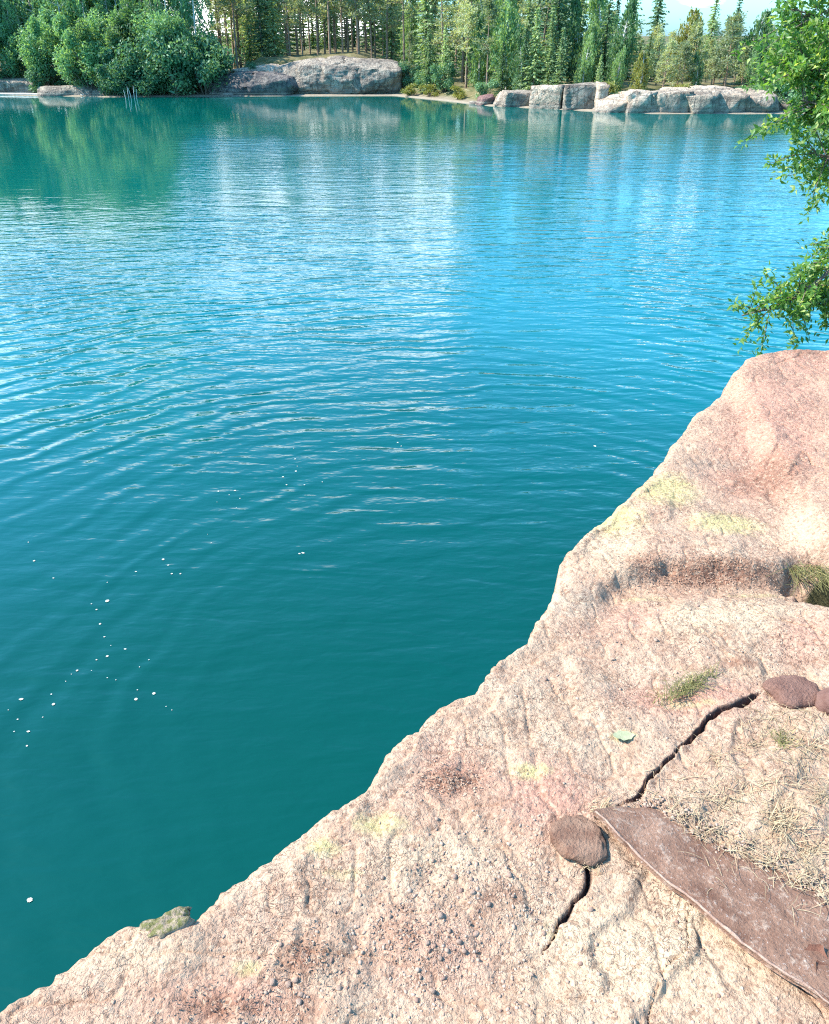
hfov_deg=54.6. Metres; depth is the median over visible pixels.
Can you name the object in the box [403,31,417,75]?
pine tree
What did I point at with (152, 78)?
bush
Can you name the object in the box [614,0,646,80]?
spruce tree
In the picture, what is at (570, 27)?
spruce tree
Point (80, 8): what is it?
birch tree
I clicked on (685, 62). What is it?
pine tree
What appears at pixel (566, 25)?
spruce tree
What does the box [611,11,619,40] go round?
pine tree
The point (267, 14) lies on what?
spruce tree
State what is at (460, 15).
pine tree
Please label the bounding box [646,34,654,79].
spruce tree
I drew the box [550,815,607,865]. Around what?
stone
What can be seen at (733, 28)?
pine tree
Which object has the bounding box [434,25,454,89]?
spruce tree
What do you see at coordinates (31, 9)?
birch tree
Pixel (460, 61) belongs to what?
spruce tree
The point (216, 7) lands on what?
pine tree
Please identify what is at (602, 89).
rock outcrop
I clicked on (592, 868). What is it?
grass tuft
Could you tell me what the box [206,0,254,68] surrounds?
pine tree
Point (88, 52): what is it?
bush
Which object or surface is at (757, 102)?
rock outcrop
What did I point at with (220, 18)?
pine tree
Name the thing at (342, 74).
rock outcrop
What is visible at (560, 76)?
spruce tree
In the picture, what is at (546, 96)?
rock outcrop
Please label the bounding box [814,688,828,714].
stone
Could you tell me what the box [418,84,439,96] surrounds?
bush
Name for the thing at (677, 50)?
pine tree
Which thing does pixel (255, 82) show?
rock outcrop
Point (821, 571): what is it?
hanging grass
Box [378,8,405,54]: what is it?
spruce tree
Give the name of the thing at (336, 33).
spruce tree
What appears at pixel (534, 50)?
spruce tree
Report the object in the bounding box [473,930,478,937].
pebble
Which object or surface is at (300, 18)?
pine tree
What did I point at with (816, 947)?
dead leaf
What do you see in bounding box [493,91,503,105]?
rock outcrop
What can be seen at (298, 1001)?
pebble
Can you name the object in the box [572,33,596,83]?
birch tree
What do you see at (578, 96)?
rock outcrop
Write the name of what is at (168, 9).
birch tree
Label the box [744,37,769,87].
tree
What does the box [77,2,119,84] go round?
broadleaf tree
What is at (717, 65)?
pine tree
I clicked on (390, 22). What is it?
pine tree
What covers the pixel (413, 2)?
spruce tree
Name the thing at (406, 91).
bush
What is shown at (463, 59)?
pine tree
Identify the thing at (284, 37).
spruce tree
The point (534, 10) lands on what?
spruce tree
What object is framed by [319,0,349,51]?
pine tree
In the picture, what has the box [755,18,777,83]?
birch tree
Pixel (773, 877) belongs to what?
straw wisps
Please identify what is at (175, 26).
bush
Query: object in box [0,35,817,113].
shore ground
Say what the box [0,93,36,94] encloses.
log
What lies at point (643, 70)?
tree
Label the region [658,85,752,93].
rock outcrop
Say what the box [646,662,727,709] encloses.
grass tuft
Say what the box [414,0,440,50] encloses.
pine tree
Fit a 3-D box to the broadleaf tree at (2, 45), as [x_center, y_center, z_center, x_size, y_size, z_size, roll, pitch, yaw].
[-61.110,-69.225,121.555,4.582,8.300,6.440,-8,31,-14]
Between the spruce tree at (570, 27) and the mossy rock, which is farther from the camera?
the spruce tree at (570, 27)
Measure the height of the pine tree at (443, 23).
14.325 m
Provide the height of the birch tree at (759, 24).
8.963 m
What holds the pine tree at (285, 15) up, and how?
on the shore ground at (470, 92)
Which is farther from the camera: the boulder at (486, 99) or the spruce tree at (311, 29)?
the spruce tree at (311, 29)
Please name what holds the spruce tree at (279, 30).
on the shore ground at (470, 92)
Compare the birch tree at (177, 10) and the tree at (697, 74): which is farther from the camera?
the birch tree at (177, 10)
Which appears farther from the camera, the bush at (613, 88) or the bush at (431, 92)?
the bush at (431, 92)
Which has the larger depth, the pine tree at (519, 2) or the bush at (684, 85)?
the pine tree at (519, 2)
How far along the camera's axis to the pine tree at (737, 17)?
95.91 m
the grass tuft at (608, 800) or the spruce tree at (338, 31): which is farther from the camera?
the spruce tree at (338, 31)
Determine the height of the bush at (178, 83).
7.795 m
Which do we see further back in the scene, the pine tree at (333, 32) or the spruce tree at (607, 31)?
the pine tree at (333, 32)
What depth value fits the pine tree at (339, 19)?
157.24 m
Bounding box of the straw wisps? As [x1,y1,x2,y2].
[682,828,828,979]
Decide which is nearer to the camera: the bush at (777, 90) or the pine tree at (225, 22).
the bush at (777, 90)
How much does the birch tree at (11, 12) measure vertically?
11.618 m
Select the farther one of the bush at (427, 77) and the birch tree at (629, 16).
the bush at (427, 77)
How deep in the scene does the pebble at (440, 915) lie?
1.71 m
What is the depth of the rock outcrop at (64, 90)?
115.06 m
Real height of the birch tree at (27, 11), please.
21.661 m
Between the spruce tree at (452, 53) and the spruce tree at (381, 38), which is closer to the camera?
the spruce tree at (452, 53)
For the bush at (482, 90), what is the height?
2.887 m
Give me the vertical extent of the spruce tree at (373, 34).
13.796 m
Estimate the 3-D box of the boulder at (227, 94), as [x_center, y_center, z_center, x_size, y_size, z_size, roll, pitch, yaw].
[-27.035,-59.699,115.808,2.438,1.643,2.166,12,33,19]
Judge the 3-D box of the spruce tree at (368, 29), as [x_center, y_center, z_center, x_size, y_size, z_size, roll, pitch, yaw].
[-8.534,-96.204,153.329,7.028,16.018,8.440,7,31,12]
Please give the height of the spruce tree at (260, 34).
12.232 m
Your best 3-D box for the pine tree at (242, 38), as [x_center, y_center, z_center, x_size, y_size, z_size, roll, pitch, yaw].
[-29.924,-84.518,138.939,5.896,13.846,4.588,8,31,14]
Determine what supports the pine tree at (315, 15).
on the shore ground at (470, 92)
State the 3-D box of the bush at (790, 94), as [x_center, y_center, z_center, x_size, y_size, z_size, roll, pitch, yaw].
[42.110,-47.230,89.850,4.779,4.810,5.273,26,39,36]
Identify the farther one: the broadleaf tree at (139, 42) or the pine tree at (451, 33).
the pine tree at (451, 33)
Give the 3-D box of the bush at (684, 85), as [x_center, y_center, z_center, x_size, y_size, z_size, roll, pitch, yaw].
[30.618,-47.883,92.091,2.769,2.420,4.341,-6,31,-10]
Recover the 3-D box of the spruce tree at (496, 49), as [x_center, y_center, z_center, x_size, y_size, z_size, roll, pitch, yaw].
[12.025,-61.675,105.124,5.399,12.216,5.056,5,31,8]
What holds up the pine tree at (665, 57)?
on the shore ground at (470, 92)
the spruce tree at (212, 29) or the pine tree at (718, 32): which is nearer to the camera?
the pine tree at (718, 32)
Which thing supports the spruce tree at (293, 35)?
on the shore ground at (470, 92)
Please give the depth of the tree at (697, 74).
94.22 m
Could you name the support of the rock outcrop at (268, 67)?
on the shore ground at (470, 92)
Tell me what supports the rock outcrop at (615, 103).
on the shore ground at (470, 92)
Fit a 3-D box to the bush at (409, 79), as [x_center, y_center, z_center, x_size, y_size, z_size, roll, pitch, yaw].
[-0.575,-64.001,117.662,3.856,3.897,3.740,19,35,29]
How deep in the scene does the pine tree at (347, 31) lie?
133.56 m
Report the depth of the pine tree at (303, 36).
158.07 m
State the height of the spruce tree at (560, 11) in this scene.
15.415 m
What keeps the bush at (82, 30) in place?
on the shore ground at (470, 92)
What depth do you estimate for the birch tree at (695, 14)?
101.56 m
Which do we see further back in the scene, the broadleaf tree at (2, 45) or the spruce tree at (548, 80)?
the broadleaf tree at (2, 45)
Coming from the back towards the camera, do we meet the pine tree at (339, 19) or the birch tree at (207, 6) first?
the pine tree at (339, 19)
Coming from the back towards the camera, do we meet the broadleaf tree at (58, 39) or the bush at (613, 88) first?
the broadleaf tree at (58, 39)
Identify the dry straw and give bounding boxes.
[630,692,828,906]
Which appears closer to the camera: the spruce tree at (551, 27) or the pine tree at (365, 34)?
the spruce tree at (551, 27)
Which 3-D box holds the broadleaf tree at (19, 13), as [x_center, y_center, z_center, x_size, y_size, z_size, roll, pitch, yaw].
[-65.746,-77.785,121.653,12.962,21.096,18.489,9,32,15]
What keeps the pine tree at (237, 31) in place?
on the shore ground at (470, 92)
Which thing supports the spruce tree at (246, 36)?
on the shore ground at (470, 92)
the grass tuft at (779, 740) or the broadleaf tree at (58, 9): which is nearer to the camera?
the grass tuft at (779, 740)
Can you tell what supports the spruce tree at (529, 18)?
on the shore ground at (470, 92)
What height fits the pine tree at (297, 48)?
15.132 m
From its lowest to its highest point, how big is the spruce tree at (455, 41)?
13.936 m
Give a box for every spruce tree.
[205,4,220,40]
[221,2,253,62]
[222,1,256,61]
[236,0,260,62]
[242,0,281,56]
[250,0,285,58]
[256,0,288,56]
[260,0,295,52]
[268,11,294,53]
[278,1,315,49]
[283,1,313,47]
[305,0,319,48]
[308,2,345,49]
[311,18,340,48]
[330,18,341,47]
[336,13,343,45]
[336,17,354,47]
[343,9,362,46]
[355,0,384,50]
[360,11,381,46]
[373,15,390,52]
[374,1,406,60]
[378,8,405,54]
[388,0,422,62]
[412,0,441,78]
[414,28,437,92]
[420,0,449,67]
[433,0,465,77]
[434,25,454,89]
[440,0,460,69]
[448,1,471,73]
[485,0,513,83]
[490,42,510,93]
[512,7,548,89]
[512,28,532,89]
[513,0,539,80]
[526,0,550,81]
[530,0,554,67]
[532,0,573,84]
[538,7,559,84]
[539,0,570,78]
[540,38,554,84]
[547,0,570,43]
[551,28,571,84]
[563,0,589,77]
[566,0,589,71]
[588,0,617,80]
[594,55,603,81]
[606,0,623,67]
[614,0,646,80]
[632,0,669,78]
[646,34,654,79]
[703,0,720,74]
[726,0,744,71]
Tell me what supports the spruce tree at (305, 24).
on the shore ground at (470, 92)
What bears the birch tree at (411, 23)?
on the shore ground at (470, 92)
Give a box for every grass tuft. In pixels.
[580,862,604,876]
[581,794,617,825]
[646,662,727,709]
[743,793,826,846]
[766,724,804,752]
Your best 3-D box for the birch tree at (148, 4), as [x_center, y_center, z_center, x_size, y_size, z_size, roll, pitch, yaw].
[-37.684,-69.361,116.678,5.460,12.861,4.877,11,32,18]
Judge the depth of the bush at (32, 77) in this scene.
117.09 m
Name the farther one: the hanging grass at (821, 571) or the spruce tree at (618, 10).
the spruce tree at (618, 10)
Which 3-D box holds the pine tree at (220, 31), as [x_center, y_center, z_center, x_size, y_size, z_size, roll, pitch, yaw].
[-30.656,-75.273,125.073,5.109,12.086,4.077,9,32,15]
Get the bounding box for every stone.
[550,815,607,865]
[762,675,818,708]
[786,596,796,601]
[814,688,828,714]
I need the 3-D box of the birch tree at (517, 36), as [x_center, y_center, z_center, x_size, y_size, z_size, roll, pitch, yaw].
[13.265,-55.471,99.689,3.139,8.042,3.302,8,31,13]
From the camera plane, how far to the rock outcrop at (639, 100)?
87.86 m
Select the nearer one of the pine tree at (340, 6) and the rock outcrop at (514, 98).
the rock outcrop at (514, 98)
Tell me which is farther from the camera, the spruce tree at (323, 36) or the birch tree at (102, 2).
the spruce tree at (323, 36)
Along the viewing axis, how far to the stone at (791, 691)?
2.24 m
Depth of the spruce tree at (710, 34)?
113.49 m
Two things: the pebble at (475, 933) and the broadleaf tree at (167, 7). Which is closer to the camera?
the pebble at (475, 933)
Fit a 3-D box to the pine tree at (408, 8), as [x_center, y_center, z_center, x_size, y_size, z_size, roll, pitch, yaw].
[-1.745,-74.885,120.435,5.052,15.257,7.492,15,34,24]
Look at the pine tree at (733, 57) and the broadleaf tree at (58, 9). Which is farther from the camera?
the broadleaf tree at (58, 9)
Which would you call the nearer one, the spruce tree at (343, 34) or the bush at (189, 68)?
the bush at (189, 68)
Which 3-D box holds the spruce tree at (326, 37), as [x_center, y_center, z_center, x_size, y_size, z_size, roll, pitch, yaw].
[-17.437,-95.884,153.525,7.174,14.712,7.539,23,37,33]
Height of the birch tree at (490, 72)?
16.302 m
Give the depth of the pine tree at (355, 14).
122.06 m
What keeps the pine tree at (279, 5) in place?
on the shore ground at (470, 92)
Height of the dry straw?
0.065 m
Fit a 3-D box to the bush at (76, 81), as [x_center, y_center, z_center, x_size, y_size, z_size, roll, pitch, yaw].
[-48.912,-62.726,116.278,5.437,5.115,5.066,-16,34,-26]
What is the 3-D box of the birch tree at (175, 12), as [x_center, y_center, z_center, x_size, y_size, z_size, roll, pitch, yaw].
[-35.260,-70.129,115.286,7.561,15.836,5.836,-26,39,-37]
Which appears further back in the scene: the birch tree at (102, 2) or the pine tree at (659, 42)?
the birch tree at (102, 2)
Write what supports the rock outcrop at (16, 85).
on the shore ground at (470, 92)
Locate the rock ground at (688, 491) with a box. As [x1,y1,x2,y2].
[0,349,828,1023]
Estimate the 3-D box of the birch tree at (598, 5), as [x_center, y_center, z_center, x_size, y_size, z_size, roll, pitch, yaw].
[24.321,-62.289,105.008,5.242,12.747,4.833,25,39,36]
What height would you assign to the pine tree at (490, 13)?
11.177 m
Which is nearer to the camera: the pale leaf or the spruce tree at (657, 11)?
the pale leaf
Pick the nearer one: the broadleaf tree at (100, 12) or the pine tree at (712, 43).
the pine tree at (712, 43)
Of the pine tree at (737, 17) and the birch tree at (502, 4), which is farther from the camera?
the birch tree at (502, 4)
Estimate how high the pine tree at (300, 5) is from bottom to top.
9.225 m
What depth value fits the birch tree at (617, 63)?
93.89 m
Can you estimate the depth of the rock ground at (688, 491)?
1.95 m
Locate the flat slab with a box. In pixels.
[593,806,828,1008]
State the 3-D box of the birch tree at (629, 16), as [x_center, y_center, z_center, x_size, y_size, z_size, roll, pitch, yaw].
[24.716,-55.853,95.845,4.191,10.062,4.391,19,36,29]
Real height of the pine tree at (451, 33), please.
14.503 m
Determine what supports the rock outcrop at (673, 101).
on the shore ground at (470, 92)
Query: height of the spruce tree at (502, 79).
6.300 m
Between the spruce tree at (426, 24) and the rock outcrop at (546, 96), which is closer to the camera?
the rock outcrop at (546, 96)
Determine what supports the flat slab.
on the rock ground at (688, 491)
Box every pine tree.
[196,0,228,38]
[203,0,230,64]
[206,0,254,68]
[208,0,232,45]
[210,10,227,36]
[211,2,244,68]
[219,0,252,67]
[222,1,253,64]
[232,0,260,59]
[262,0,297,54]
[274,0,303,55]
[281,0,314,52]
[283,0,310,54]
[289,0,316,54]
[296,0,320,53]
[301,13,304,50]
[310,0,330,53]
[310,1,326,51]
[313,0,337,53]
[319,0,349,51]
[321,2,334,51]
[327,0,335,53]
[328,0,353,52]
[332,0,363,51]
[335,3,348,49]
[337,0,359,51]
[342,0,372,54]
[352,0,390,57]
[356,0,358,51]
[358,0,383,52]
[361,0,385,56]
[374,0,402,58]
[375,0,397,55]
[375,1,401,54]
[383,0,421,61]
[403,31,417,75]
[409,0,440,66]
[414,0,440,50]
[423,0,463,76]
[437,2,480,82]
[447,2,479,87]
[448,0,466,75]
[450,0,475,77]
[452,0,483,73]
[472,0,500,92]
[513,0,524,33]
[514,0,530,55]
[522,0,566,84]
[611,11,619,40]
[623,51,635,75]
[632,34,644,72]
[646,32,672,85]
[649,23,665,76]
[653,37,681,86]
[656,41,672,81]
[666,29,677,56]
[671,40,691,84]
[672,40,698,84]
[678,19,708,85]
[701,45,721,84]
[702,17,723,51]
[703,42,727,84]
[704,38,715,81]
[710,19,745,86]
[716,11,748,84]
[725,27,745,81]
[733,45,754,85]
[763,41,783,84]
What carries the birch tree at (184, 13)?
on the shore ground at (470, 92)
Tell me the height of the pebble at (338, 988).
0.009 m
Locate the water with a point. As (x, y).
(392, 371)
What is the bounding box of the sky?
[22,0,828,37]
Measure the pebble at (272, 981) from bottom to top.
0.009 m
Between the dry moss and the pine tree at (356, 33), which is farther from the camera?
the pine tree at (356, 33)
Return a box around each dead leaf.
[805,943,827,958]
[816,960,827,971]
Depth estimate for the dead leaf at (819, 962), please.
1.58 m
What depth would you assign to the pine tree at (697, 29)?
96.66 m
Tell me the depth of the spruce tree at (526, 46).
97.97 m
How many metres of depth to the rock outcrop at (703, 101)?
87.39 m
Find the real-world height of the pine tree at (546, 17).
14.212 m
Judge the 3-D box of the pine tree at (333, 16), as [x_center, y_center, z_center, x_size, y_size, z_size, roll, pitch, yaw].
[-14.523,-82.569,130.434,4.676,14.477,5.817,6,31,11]
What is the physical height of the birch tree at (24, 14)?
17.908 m
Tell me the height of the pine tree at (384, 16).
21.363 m
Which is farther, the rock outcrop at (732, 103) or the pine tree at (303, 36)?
the pine tree at (303, 36)
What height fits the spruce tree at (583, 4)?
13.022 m
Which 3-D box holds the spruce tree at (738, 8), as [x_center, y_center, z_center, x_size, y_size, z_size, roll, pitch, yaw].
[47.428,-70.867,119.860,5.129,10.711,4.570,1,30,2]
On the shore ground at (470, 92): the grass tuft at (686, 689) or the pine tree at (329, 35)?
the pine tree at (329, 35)
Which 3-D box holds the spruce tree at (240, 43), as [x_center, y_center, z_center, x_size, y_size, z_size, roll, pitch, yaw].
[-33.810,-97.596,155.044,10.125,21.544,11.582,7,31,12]
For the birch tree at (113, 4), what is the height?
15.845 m
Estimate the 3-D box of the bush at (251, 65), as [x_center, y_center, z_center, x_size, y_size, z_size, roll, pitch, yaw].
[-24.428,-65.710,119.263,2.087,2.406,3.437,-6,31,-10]
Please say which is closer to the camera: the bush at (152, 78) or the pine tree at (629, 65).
the pine tree at (629, 65)
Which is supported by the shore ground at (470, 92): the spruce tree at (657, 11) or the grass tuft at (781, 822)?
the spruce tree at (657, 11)
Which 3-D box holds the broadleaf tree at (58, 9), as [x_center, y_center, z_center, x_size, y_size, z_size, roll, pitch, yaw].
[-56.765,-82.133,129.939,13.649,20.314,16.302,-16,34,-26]
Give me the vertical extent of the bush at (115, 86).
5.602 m
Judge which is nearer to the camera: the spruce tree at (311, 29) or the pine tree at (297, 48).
the pine tree at (297, 48)
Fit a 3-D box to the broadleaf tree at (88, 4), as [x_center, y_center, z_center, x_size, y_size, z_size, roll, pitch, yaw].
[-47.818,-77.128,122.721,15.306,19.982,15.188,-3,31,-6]
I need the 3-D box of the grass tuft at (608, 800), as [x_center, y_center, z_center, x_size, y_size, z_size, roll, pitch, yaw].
[0.446,0.713,1.927,0.091,0.020,0.092,0,30,0]
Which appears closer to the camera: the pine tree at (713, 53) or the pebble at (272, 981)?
the pebble at (272, 981)
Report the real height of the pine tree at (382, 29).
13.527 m
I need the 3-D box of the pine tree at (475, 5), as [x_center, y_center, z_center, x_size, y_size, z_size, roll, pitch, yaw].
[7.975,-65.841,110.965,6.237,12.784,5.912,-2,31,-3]
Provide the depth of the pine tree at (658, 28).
105.46 m
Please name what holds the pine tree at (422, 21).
on the shore ground at (470, 92)
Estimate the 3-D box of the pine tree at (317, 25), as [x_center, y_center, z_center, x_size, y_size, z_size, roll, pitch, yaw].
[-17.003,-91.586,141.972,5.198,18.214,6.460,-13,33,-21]
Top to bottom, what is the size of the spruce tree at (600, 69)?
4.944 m
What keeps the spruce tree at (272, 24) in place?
on the shore ground at (470, 92)
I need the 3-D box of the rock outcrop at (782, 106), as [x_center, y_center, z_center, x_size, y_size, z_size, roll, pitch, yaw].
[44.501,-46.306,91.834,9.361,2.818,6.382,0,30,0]
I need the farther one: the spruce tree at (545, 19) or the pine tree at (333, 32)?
the pine tree at (333, 32)
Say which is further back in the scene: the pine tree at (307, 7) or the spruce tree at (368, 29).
the spruce tree at (368, 29)
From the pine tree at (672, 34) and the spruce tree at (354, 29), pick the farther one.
the spruce tree at (354, 29)
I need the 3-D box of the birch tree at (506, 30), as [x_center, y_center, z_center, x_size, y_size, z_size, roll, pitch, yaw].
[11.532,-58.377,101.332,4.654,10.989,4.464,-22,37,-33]
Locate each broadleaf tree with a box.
[0,0,48,65]
[0,19,58,77]
[0,24,20,58]
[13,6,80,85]
[23,0,96,21]
[41,0,147,41]
[48,25,78,82]
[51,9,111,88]
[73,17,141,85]
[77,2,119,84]
[108,0,179,18]
[109,0,150,60]
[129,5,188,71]
[137,40,165,88]
[164,32,202,87]
[727,0,828,355]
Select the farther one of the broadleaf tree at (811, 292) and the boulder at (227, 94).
the boulder at (227, 94)
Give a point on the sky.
(679, 9)
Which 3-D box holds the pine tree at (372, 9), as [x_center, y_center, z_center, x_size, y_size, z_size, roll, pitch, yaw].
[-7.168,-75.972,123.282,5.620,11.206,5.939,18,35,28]
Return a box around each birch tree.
[0,0,27,77]
[0,0,37,56]
[8,0,54,65]
[9,0,37,32]
[37,0,75,63]
[37,0,79,68]
[60,0,109,28]
[97,0,130,14]
[99,0,112,23]
[138,0,164,28]
[149,0,192,28]
[155,0,179,21]
[168,0,202,40]
[171,0,212,35]
[174,0,215,84]
[399,3,423,69]
[464,0,497,82]
[464,11,495,86]
[482,0,519,58]
[485,0,524,89]
[508,29,532,89]
[561,0,589,83]
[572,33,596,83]
[577,21,602,81]
[586,0,619,80]
[604,0,640,83]
[608,45,628,93]
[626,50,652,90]
[667,6,703,81]
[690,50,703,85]
[732,7,771,84]
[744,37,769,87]
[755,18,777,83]
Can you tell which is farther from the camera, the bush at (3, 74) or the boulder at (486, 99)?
the bush at (3, 74)
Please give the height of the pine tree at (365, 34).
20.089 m
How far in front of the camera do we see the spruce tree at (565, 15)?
116.08 m
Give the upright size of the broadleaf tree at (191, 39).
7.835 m
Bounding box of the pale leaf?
[613,730,634,739]
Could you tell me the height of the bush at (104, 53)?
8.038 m
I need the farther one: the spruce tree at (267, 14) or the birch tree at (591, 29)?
the spruce tree at (267, 14)
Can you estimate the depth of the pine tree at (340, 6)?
123.73 m
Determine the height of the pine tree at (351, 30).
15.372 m
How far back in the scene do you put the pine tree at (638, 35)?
114.27 m
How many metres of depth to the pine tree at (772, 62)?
92.23 m
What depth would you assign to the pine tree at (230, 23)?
142.54 m
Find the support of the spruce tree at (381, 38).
on the shore ground at (470, 92)
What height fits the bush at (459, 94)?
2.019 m
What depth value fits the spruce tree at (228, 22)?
156.75 m
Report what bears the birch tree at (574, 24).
on the shore ground at (470, 92)
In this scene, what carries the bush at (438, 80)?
on the shore ground at (470, 92)
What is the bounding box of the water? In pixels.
[0,95,828,1012]
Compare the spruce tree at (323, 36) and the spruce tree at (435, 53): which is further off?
the spruce tree at (323, 36)
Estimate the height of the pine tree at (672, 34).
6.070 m
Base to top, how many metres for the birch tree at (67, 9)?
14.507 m
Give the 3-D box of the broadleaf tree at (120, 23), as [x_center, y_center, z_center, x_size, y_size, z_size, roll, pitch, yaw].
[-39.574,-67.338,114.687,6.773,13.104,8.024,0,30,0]
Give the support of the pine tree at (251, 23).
on the shore ground at (470, 92)
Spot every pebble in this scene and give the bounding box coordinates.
[270,978,274,985]
[285,981,290,988]
[292,977,298,982]
[296,998,301,1005]
[335,985,341,990]
[437,912,443,918]
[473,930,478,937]
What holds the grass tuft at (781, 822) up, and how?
on the rock ground at (688, 491)
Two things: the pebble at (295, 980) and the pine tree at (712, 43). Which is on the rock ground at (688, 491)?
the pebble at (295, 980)
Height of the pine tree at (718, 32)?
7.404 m
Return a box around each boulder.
[220,92,233,95]
[476,94,494,104]
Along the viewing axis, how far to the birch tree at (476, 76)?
107.22 m
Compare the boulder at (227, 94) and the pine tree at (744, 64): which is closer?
the pine tree at (744, 64)
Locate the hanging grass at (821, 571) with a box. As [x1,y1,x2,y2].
[768,560,828,598]
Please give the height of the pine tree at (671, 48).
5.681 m
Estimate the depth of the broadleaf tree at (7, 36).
117.45 m
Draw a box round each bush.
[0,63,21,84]
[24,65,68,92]
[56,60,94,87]
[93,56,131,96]
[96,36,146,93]
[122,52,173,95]
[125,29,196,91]
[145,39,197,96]
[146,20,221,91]
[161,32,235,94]
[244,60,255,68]
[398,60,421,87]
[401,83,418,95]
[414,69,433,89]
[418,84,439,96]
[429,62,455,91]
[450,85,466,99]
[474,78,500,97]
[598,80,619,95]
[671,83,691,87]
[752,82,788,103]
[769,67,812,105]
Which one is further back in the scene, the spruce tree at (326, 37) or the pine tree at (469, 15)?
the spruce tree at (326, 37)
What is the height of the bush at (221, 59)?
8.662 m
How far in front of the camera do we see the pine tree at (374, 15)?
133.90 m
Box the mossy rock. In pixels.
[140,906,194,938]
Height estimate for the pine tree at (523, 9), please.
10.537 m
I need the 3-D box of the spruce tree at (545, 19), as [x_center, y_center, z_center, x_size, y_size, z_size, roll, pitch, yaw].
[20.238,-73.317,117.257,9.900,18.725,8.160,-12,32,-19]
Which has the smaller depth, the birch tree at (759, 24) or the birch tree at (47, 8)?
the birch tree at (759, 24)
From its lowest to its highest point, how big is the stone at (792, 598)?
0.050 m
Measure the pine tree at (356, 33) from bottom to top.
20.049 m
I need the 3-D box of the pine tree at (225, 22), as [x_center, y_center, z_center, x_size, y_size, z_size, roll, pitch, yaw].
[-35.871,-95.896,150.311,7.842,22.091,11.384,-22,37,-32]
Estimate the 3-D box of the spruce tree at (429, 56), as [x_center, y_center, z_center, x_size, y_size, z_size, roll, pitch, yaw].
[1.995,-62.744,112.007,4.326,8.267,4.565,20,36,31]
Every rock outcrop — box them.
[0,77,51,92]
[37,85,112,95]
[208,70,297,94]
[229,63,278,72]
[274,55,404,93]
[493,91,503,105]
[501,90,529,106]
[529,84,566,108]
[561,82,596,109]
[594,81,609,106]
[594,94,627,112]
[619,89,657,112]
[650,90,693,112]
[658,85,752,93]
[684,88,720,113]
[717,93,749,112]
[745,90,778,111]
[777,95,807,109]
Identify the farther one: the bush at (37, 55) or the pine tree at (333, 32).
the pine tree at (333, 32)
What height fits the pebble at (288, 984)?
0.010 m
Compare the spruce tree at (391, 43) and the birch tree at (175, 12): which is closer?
the birch tree at (175, 12)
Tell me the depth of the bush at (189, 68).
113.75 m
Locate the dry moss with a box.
[115,432,825,1023]
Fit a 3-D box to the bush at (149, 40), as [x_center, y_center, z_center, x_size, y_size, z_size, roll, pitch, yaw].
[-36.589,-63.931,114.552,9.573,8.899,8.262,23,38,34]

